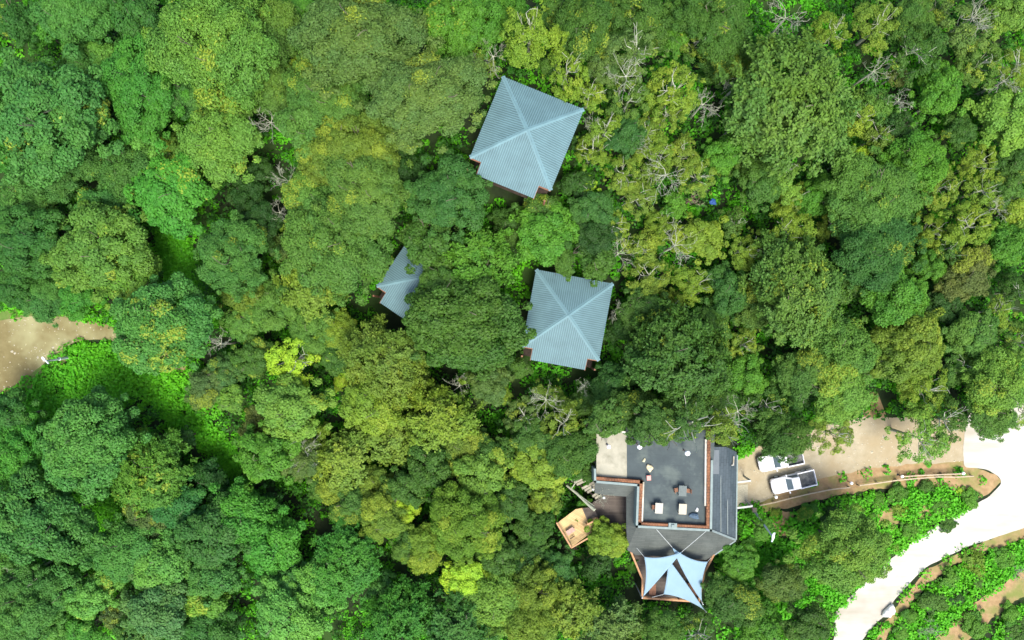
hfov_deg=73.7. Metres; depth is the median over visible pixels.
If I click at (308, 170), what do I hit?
broadleaf tree
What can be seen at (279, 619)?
broadleaf tree
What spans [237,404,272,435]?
broadleaf tree
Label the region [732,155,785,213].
broadleaf tree
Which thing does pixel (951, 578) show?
bush
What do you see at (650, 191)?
broadleaf tree
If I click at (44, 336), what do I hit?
dirt path
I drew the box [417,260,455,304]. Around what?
broadleaf tree
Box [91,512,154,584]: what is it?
broadleaf tree
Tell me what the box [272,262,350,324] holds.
broadleaf tree
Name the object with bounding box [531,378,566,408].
broadleaf tree
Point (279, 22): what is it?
broadleaf tree
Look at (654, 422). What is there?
broadleaf tree
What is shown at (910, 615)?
bush
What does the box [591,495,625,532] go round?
timber deck
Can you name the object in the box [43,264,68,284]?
broadleaf tree
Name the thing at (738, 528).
bush
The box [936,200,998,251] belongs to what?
broadleaf tree
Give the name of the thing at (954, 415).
broadleaf tree
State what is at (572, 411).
broadleaf tree
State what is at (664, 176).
bare tree
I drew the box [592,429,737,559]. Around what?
building
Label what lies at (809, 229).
broadleaf tree
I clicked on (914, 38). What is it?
broadleaf tree
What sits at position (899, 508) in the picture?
bush
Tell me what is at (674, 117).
broadleaf tree
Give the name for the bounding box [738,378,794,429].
broadleaf tree
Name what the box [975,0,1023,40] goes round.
broadleaf tree
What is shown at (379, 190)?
broadleaf tree
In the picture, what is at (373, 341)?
broadleaf tree
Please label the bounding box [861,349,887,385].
broadleaf tree
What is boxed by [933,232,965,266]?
broadleaf tree
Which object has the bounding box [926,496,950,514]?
bush
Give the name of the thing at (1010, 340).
broadleaf tree
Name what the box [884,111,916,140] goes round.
broadleaf tree
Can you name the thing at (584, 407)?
broadleaf tree
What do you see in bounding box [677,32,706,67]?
broadleaf tree
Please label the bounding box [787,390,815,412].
broadleaf tree
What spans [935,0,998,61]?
broadleaf tree
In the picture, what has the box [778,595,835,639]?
broadleaf tree
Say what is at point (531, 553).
broadleaf tree
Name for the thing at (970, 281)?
broadleaf tree
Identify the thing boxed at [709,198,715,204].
tarpaulin
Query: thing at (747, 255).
broadleaf tree
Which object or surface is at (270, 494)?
broadleaf tree
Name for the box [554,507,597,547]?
platform
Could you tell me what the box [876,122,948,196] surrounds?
broadleaf tree
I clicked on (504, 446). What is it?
broadleaf tree
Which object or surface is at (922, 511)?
soil bank
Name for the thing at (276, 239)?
broadleaf tree
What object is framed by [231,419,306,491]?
broadleaf tree
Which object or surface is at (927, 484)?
bush
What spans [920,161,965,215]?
broadleaf tree
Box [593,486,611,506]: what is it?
bare tree
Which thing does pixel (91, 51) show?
broadleaf tree
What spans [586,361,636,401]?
broadleaf tree
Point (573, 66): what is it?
broadleaf tree
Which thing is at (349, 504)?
broadleaf tree
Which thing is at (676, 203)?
broadleaf tree
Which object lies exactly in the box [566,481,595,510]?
fallen trunk
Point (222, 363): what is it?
broadleaf tree
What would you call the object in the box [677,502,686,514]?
table
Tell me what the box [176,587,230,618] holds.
broadleaf tree
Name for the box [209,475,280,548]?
broadleaf tree
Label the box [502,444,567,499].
broadleaf tree
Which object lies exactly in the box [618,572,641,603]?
soil bank
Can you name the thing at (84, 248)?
broadleaf tree
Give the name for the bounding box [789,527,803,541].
bush
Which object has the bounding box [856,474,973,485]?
fence
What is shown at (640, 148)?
bare tree
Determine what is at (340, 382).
bush
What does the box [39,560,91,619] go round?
broadleaf tree
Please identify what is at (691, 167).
broadleaf tree
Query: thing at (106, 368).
undergrowth
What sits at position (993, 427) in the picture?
broadleaf tree
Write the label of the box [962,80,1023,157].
broadleaf tree
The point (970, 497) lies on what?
bush
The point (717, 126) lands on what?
broadleaf tree
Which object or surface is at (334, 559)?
broadleaf tree
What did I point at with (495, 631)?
broadleaf tree
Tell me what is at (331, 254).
broadleaf tree
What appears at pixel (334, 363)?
broadleaf tree
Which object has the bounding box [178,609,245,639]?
broadleaf tree
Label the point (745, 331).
broadleaf tree
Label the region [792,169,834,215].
broadleaf tree
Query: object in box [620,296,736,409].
broadleaf tree
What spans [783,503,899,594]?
broadleaf tree
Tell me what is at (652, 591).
bench
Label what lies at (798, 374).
broadleaf tree
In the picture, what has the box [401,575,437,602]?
broadleaf tree
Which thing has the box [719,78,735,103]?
bare tree
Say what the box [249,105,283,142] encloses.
bare tree
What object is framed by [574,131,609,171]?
broadleaf tree
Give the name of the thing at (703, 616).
broadleaf tree
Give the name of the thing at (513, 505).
broadleaf tree
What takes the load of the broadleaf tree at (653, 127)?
on the ground
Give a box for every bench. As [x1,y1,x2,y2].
[566,527,575,538]
[649,584,655,595]
[687,582,697,598]
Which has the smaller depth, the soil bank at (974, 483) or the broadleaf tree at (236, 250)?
the broadleaf tree at (236, 250)
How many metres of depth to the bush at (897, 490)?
79.38 m
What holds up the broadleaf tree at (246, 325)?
on the ground
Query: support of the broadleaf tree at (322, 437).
on the ground
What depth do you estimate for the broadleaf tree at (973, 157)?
74.51 m
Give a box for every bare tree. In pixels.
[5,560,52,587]
[206,331,239,352]
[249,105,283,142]
[265,162,294,189]
[270,198,285,220]
[290,436,320,471]
[447,373,468,400]
[484,40,505,75]
[527,381,564,421]
[577,378,589,395]
[585,114,600,132]
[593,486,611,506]
[602,56,643,101]
[609,300,620,321]
[613,237,632,265]
[623,138,648,157]
[643,144,687,199]
[659,218,696,264]
[685,183,707,205]
[688,88,724,126]
[716,395,756,430]
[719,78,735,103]
[760,0,810,35]
[852,53,890,86]
[888,88,913,110]
[915,613,944,639]
[948,0,997,36]
[966,195,1010,220]
[972,62,1019,96]
[1013,566,1023,581]
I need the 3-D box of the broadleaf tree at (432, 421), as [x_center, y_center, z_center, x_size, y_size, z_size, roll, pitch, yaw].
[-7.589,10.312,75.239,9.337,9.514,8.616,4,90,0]
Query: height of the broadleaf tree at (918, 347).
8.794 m
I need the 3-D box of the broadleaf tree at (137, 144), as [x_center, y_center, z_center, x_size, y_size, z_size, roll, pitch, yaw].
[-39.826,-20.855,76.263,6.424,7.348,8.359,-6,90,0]
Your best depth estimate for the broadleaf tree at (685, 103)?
68.82 m
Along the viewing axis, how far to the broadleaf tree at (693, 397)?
73.74 m
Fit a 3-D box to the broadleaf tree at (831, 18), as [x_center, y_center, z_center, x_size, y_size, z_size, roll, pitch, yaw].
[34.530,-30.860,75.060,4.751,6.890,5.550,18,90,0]
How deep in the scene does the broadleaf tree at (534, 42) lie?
67.16 m
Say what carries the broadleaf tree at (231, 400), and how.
on the ground
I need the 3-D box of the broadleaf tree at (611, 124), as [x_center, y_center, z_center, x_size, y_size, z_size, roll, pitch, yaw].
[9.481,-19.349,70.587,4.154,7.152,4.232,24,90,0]
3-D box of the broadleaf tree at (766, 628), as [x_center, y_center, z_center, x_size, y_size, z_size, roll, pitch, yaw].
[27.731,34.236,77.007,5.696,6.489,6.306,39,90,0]
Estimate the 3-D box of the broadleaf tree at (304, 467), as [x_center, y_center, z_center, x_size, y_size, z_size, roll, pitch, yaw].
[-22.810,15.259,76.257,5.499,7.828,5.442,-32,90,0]
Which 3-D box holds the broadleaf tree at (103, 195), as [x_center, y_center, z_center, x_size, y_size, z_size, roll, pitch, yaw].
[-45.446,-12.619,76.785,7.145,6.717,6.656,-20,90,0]
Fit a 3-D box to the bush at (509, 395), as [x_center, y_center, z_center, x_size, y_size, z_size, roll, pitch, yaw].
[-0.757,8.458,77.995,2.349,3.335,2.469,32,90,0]
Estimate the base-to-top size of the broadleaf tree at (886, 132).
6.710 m
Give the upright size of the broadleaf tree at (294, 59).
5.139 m
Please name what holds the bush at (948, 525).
on the ground
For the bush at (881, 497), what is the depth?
79.52 m
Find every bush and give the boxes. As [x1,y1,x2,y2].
[178,425,195,448]
[333,373,348,391]
[476,114,486,127]
[502,386,512,405]
[571,133,593,155]
[576,494,592,507]
[624,561,637,573]
[737,523,743,534]
[741,535,756,551]
[769,507,781,521]
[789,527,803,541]
[796,501,817,522]
[819,499,841,523]
[843,494,863,512]
[853,143,869,155]
[866,490,888,511]
[885,481,909,502]
[888,503,908,517]
[892,621,911,639]
[898,604,921,623]
[900,520,922,540]
[914,585,949,618]
[916,478,935,493]
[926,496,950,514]
[935,565,961,589]
[939,517,958,533]
[947,589,968,606]
[956,487,963,494]
[956,608,988,639]
[958,485,982,510]
[959,547,985,579]
[971,571,987,589]
[990,546,1015,572]
[995,599,1020,627]
[1000,616,1023,639]
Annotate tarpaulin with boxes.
[689,513,698,518]
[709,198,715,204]
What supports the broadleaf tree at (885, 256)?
on the ground
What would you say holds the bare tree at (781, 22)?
on the ground
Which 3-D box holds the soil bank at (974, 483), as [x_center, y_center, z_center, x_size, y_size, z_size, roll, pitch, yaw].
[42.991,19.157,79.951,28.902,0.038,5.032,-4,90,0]
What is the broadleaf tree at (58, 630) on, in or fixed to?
on the ground
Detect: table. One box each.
[654,502,662,513]
[677,484,686,495]
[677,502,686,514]
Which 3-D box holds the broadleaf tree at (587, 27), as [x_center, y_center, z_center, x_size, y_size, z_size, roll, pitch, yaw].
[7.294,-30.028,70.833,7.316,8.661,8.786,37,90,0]
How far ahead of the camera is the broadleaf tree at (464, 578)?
74.00 m
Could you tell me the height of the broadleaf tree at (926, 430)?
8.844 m
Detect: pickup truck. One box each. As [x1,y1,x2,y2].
[756,454,804,471]
[769,468,817,494]
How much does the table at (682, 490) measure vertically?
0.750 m
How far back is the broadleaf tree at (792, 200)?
74.40 m
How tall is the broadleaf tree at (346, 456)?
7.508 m
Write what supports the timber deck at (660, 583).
on the ground
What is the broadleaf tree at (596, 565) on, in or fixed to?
on the ground
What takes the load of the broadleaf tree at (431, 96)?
on the ground
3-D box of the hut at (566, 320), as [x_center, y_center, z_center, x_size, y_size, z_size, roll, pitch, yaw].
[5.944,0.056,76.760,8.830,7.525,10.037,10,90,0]
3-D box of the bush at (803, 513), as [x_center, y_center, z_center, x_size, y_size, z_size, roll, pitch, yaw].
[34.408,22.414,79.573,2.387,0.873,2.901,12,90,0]
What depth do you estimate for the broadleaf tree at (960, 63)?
74.22 m
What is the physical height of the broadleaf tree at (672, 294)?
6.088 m
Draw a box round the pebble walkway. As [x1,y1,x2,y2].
[737,484,747,504]
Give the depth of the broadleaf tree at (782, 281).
70.33 m
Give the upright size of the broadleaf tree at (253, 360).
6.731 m
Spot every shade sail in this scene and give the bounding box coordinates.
[635,531,705,597]
[654,564,705,611]
[656,529,710,604]
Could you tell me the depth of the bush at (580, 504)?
77.25 m
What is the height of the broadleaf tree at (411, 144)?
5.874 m
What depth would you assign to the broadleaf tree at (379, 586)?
75.76 m
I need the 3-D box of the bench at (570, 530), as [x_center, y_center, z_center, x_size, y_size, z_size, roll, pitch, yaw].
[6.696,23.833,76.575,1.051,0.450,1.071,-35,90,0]
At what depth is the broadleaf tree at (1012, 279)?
75.55 m
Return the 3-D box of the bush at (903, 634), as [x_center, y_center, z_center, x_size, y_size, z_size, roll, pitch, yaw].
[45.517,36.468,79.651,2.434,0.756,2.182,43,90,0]
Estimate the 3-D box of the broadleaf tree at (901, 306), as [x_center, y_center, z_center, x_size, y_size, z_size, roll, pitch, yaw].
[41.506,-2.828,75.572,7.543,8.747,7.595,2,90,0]
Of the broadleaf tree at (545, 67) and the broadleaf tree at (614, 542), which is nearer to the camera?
the broadleaf tree at (545, 67)
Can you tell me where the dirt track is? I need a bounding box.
[936,571,1023,639]
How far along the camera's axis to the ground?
79.44 m
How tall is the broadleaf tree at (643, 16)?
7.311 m
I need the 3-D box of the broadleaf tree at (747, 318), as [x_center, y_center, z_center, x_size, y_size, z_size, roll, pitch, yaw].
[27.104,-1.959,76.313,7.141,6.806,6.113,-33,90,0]
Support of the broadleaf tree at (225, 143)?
on the ground
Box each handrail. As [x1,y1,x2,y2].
[737,500,752,508]
[738,475,750,482]
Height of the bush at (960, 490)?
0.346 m
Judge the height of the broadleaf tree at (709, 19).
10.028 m
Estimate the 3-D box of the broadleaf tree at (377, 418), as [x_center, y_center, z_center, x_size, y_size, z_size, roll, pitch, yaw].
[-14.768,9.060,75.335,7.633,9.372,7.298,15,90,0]
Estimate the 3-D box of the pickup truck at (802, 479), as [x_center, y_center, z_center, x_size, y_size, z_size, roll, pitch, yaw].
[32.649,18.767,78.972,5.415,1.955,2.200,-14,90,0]
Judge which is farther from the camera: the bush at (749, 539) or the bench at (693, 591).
the bush at (749, 539)
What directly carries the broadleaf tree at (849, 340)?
on the ground
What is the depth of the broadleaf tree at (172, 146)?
74.56 m
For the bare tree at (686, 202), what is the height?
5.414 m
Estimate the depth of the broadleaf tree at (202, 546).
72.44 m
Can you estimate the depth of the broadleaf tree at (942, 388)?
74.56 m
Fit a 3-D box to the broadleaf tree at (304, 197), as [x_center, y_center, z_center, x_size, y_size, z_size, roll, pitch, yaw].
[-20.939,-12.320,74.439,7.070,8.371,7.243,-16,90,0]
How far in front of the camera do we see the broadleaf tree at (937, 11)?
75.25 m
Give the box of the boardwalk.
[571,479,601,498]
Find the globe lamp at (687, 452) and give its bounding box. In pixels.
[682,449,689,455]
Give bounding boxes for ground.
[0,0,1023,639]
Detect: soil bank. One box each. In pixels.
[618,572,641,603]
[759,461,1000,511]
[772,511,793,535]
[863,392,884,416]
[875,528,1023,639]
[878,508,899,525]
[914,505,931,518]
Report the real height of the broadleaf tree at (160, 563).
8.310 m
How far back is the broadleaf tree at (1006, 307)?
75.55 m
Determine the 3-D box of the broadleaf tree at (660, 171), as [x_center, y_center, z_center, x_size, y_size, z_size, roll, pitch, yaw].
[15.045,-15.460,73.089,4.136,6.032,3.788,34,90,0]
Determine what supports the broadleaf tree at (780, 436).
on the ground
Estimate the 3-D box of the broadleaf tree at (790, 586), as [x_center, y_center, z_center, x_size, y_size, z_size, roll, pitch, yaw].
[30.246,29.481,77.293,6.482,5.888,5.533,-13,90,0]
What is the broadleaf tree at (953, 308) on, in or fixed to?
on the ground
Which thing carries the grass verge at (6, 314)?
on the ground
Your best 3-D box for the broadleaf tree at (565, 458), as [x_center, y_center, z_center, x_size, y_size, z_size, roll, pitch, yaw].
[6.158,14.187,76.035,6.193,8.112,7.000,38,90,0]
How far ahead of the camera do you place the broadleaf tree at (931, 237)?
75.01 m
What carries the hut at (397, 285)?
on the ground
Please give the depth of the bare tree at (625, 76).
67.91 m
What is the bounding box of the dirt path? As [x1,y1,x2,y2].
[0,316,182,392]
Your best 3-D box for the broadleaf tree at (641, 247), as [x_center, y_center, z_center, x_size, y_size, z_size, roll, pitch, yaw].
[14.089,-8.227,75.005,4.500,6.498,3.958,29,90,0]
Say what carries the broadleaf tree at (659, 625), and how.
on the ground
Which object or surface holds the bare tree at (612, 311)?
on the ground
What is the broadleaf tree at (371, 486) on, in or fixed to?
on the ground
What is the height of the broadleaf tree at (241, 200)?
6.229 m
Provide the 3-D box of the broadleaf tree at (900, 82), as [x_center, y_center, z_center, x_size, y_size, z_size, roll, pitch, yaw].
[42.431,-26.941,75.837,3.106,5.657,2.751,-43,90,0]
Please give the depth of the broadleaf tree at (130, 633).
75.54 m
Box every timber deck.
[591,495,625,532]
[630,552,714,601]
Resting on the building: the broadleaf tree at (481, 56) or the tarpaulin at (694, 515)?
the tarpaulin at (694, 515)
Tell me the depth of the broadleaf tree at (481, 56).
69.18 m
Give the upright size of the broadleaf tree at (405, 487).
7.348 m
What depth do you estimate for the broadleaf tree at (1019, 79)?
73.60 m
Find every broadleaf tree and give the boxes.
[0,0,38,49]
[0,43,124,189]
[0,143,25,173]
[0,173,57,223]
[0,204,73,282]
[0,265,35,309]
[0,387,47,443]
[0,411,45,500]
[0,464,112,576]
[0,551,30,592]
[0,558,73,639]
[16,140,103,208]
[21,278,61,327]
[27,22,64,55]
[29,0,112,56]
[36,385,151,500]
[37,199,155,302]
[38,613,68,639]
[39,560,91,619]
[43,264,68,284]
[55,611,110,639]
[56,27,114,79]
[58,284,107,321]
[62,569,124,631]
[67,176,137,224]
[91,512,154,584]
[94,140,153,202]
[95,31,190,144]
[95,237,162,310]
[98,598,127,629]
[107,0,174,50]
[109,271,223,375]
[109,425,197,517]
[110,616,146,639]
[118,573,191,639]
[120,500,172,540]
[123,103,179,160]
[123,138,214,239]
[133,525,191,590]
[141,0,280,129]
[147,475,209,531]
[160,131,204,179]
[168,75,222,120]
[168,491,251,588]
[170,101,264,189]
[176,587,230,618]
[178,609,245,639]
[184,367,227,410]
[187,557,249,607]
[190,456,229,487]
[193,209,281,302]
[206,351,244,386]
[206,483,231,504]
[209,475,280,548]
[213,383,245,414]
[218,279,266,319]
[218,307,262,342]
[224,181,266,214]
[226,157,277,191]
[228,334,279,386]
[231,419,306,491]
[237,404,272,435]
[238,201,283,252]
[243,504,306,582]
[244,62,291,122]
[244,268,300,332]
[250,575,332,639]
[252,373,337,442]
[254,0,301,73]
[257,561,306,607]
[259,484,283,513]
[264,335,331,388]
[269,233,294,262]
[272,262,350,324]
[273,95,326,160]
[277,438,327,483]
[278,48,371,136]
[278,197,394,306]
[280,171,332,233]
[281,0,321,29]
[286,54,304,74]
[287,0,437,110]
[288,300,341,356]
[292,553,348,614]
[294,142,329,190]
[301,603,337,618]
[304,468,330,502]
[306,415,332,448]
[308,107,409,187]
[308,515,383,607]
[310,422,371,494]
[311,146,416,239]
[314,307,363,348]
[314,345,347,376]
[315,466,358,505]
[328,486,372,526]
[333,313,426,410]
[338,373,407,438]
[354,409,414,466]
[355,458,394,499]
[358,491,414,544]
[358,574,433,639]
[364,569,401,607]
[365,35,497,154]
[375,363,435,413]
[378,465,434,509]
[383,119,415,153]
[387,211,462,279]
[389,524,415,564]
[390,482,421,523]
[395,149,426,195]
[399,377,485,453]
[399,521,443,575]
[400,441,461,493]
[401,271,536,380]
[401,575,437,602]
[403,148,492,244]
[408,0,505,60]
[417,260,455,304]
[420,588,498,639]
[421,476,505,566]
[436,226,523,297]
[439,561,491,595]
[444,418,483,458]
[450,438,514,507]
[460,559,521,635]
[462,362,514,406]
[463,50,501,83]
[471,427,515,465]
[473,525,528,575]
[479,610,506,639]
[481,0,527,40]
[487,205,520,250]
[490,476,531,522]
[499,0,569,69]
[502,395,548,437]
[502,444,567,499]
[504,597,564,639]
[505,194,579,266]
[505,350,533,379]
[505,414,548,458]
[505,555,557,614]
[507,535,546,578]
[509,508,554,551]
[511,192,571,237]
[526,486,565,516]
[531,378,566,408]
[534,0,566,28]
[534,58,559,80]
[538,420,599,480]
[538,542,581,589]
[540,395,588,444]
[541,40,589,102]
[549,240,580,281]
[550,575,604,639]
[552,0,620,62]
[556,161,596,197]
[567,185,619,228]
[567,378,609,424]
[568,220,622,257]
[573,80,608,113]
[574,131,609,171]
[579,247,618,286]
[579,463,594,485]
[579,594,647,639]
[581,546,612,581]
[582,53,621,86]
[582,107,622,149]
[583,175,601,191]
[583,397,624,440]
[584,515,628,557]
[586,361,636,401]
[601,79,652,126]
[603,153,644,197]
[603,315,636,343]
[603,386,672,445]
[604,24,669,83]
[604,110,649,159]
[605,211,632,240]
[607,0,676,63]
[614,284,670,333]
[616,177,657,221]
[619,228,662,266]
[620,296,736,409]
[621,251,674,296]
[632,132,674,176]
[633,152,673,193]
[633,399,682,449]
[638,116,662,151]
[639,606,684,639]
[644,59,705,121]
[644,207,678,245]
[648,94,684,135]
[654,18,689,60]
[658,286,689,331]
[660,189,692,218]
[661,393,701,428]
[662,131,700,167]
[663,391,720,451]
[664,0,753,66]
[669,211,728,265]
[671,264,714,306]
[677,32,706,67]
[677,154,721,200]
[678,610,718,639]
[690,39,746,88]
[695,295,736,340]
[695,406,748,445]
[699,132,748,182]
[699,382,744,433]
[700,571,764,627]
[704,260,755,321]
[712,26,865,182]
[716,106,734,137]
[717,205,749,238]
[718,543,759,585]
[723,324,764,359]
[723,345,768,401]
[728,151,762,181]
[728,226,767,270]
[731,49,755,80]
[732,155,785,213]
[733,277,778,332]
[736,595,786,639]
[737,228,844,349]
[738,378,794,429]
[747,514,777,541]
[753,556,809,607]
[755,157,806,205]
[755,200,816,246]
[756,408,813,463]
[771,345,829,407]
[775,181,809,218]
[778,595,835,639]
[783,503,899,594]
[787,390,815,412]
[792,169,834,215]
[804,307,882,374]
[808,409,853,454]
[810,11,852,57]
[812,210,845,245]
[814,359,878,430]
[820,145,932,239]
[820,214,927,296]
[827,137,855,178]
[833,264,868,304]
[843,104,875,138]
[851,0,908,57]
[853,87,900,125]
[858,266,930,327]
[860,117,894,154]
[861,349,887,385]
[867,302,946,390]
[875,15,948,87]
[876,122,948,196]
[880,59,911,87]
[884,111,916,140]
[884,400,950,465]
[889,0,935,43]
[897,368,949,421]
[904,246,947,284]
[908,60,965,123]
[909,385,967,445]
[912,211,947,248]
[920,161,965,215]
[923,281,963,329]
[926,0,954,24]
[932,110,977,149]
[932,243,996,304]
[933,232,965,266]
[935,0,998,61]
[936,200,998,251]
[940,353,974,389]
[941,308,999,362]
[953,141,1000,189]
[953,173,1000,208]
[954,41,1008,89]
[959,399,1017,442]
[960,343,1023,420]
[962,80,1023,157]
[973,219,1023,272]
[974,294,1019,329]
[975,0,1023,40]
[982,171,1023,219]
[983,42,1023,88]
[990,141,1023,183]
[991,196,1023,228]
[993,271,1023,310]
[993,317,1023,360]
[999,405,1023,429]
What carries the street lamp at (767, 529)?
on the ground
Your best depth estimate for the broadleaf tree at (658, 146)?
70.86 m
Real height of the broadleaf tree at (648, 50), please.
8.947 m
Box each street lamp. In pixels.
[41,356,68,363]
[754,512,774,541]
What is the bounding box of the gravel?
[1,320,961,497]
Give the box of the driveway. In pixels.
[737,417,964,506]
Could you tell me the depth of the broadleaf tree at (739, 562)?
75.08 m
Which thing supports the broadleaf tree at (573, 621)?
on the ground
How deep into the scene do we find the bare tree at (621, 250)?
72.48 m
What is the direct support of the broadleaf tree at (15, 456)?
on the ground
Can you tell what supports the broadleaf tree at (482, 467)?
on the ground
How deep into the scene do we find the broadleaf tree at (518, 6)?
70.24 m
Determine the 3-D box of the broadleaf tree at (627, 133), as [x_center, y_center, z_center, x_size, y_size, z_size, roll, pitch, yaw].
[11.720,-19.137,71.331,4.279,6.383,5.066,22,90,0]
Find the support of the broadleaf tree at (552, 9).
on the ground
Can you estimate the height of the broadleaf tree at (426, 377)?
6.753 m
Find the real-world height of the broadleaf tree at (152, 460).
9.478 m
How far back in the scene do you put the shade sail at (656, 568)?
74.59 m
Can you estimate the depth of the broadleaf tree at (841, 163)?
74.49 m
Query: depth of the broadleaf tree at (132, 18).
72.59 m
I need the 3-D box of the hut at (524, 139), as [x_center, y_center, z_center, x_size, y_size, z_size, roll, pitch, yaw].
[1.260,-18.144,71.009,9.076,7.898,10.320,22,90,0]
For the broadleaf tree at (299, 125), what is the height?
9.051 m
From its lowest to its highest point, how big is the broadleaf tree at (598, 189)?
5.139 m
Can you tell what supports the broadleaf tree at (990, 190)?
on the ground
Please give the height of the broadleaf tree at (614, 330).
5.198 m
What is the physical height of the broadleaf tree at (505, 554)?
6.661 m
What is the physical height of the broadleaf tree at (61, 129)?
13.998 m
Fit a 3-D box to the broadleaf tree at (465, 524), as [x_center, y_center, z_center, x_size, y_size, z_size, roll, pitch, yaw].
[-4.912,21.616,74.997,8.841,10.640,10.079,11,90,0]
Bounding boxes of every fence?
[759,486,849,505]
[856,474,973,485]
[904,473,960,476]
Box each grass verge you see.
[0,309,67,319]
[4,347,70,392]
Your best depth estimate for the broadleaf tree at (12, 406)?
73.96 m
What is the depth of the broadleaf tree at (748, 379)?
74.72 m
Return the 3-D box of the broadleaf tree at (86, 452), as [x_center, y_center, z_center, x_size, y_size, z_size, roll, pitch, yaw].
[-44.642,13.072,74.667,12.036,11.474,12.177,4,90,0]
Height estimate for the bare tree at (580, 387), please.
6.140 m
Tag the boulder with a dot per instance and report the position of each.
(889, 611)
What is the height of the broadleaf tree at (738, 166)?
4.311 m
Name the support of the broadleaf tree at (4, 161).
on the ground
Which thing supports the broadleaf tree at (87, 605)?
on the ground
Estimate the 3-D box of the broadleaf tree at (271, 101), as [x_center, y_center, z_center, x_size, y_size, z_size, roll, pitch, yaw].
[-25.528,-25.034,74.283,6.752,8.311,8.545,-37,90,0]
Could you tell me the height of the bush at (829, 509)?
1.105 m
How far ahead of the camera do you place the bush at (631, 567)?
79.61 m
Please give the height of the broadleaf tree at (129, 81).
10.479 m
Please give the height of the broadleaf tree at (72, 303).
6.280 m
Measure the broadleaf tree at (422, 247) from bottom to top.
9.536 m
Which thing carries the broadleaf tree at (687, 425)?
on the ground
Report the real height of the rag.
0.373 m
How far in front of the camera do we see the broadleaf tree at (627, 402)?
73.00 m
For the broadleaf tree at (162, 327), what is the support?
on the ground
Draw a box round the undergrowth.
[0,0,1023,639]
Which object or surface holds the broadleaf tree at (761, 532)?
on the ground
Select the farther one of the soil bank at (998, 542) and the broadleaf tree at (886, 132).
the soil bank at (998, 542)
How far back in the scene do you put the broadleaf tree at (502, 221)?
72.67 m
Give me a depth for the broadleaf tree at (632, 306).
73.68 m
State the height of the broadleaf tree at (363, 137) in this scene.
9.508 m
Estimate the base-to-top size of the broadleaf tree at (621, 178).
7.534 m
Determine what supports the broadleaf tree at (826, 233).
on the ground
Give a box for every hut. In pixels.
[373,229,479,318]
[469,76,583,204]
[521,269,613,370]
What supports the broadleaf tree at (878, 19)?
on the ground
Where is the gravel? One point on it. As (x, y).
(817, 446)
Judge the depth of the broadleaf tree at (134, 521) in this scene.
74.61 m
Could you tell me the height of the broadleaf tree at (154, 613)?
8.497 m
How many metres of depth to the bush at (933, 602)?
79.30 m
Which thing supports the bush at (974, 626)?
on the ground
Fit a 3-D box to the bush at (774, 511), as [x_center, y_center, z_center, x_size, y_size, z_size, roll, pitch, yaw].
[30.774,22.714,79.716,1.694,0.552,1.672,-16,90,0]
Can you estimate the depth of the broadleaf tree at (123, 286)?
73.49 m
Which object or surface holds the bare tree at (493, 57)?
on the ground
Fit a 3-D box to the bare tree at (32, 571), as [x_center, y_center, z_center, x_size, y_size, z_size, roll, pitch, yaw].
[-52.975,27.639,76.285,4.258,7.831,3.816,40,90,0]
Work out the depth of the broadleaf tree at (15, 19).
74.34 m
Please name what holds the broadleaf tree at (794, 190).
on the ground
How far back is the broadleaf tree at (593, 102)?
68.71 m
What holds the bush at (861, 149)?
on the ground
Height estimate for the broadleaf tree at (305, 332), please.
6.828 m
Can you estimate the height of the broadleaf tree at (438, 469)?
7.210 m
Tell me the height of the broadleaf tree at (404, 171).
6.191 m
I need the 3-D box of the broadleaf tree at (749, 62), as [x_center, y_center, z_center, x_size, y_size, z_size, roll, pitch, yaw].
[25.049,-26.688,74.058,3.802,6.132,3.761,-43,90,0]
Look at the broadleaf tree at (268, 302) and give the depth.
73.92 m
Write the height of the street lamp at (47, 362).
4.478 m
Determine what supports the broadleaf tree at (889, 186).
on the ground
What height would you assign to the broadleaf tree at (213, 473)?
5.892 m
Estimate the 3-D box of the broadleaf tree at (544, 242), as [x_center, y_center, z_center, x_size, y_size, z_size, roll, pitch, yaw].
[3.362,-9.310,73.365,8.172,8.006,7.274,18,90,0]
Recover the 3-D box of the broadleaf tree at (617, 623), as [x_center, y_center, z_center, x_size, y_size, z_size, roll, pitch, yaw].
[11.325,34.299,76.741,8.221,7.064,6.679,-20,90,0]
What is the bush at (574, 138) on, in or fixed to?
on the ground
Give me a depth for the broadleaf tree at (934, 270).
74.88 m
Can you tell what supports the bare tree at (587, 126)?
on the ground
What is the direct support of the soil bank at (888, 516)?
on the ground
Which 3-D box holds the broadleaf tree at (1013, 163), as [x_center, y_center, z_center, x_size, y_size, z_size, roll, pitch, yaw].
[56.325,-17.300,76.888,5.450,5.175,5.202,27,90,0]
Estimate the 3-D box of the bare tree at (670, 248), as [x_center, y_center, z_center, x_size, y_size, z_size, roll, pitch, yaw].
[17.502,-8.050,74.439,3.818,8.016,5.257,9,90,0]
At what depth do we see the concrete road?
79.93 m
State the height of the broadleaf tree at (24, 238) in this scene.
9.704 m
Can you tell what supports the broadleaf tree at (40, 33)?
on the ground
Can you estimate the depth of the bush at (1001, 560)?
79.40 m
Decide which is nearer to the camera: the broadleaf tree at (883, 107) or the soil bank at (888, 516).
the broadleaf tree at (883, 107)
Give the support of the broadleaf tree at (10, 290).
on the ground
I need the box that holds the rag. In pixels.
[646,464,652,471]
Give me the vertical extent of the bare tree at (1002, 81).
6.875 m
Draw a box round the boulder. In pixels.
[882,604,895,617]
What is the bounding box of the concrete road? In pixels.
[834,401,1023,639]
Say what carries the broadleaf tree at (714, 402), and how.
on the ground
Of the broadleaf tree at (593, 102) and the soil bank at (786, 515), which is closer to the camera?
the broadleaf tree at (593, 102)
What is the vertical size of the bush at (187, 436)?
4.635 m

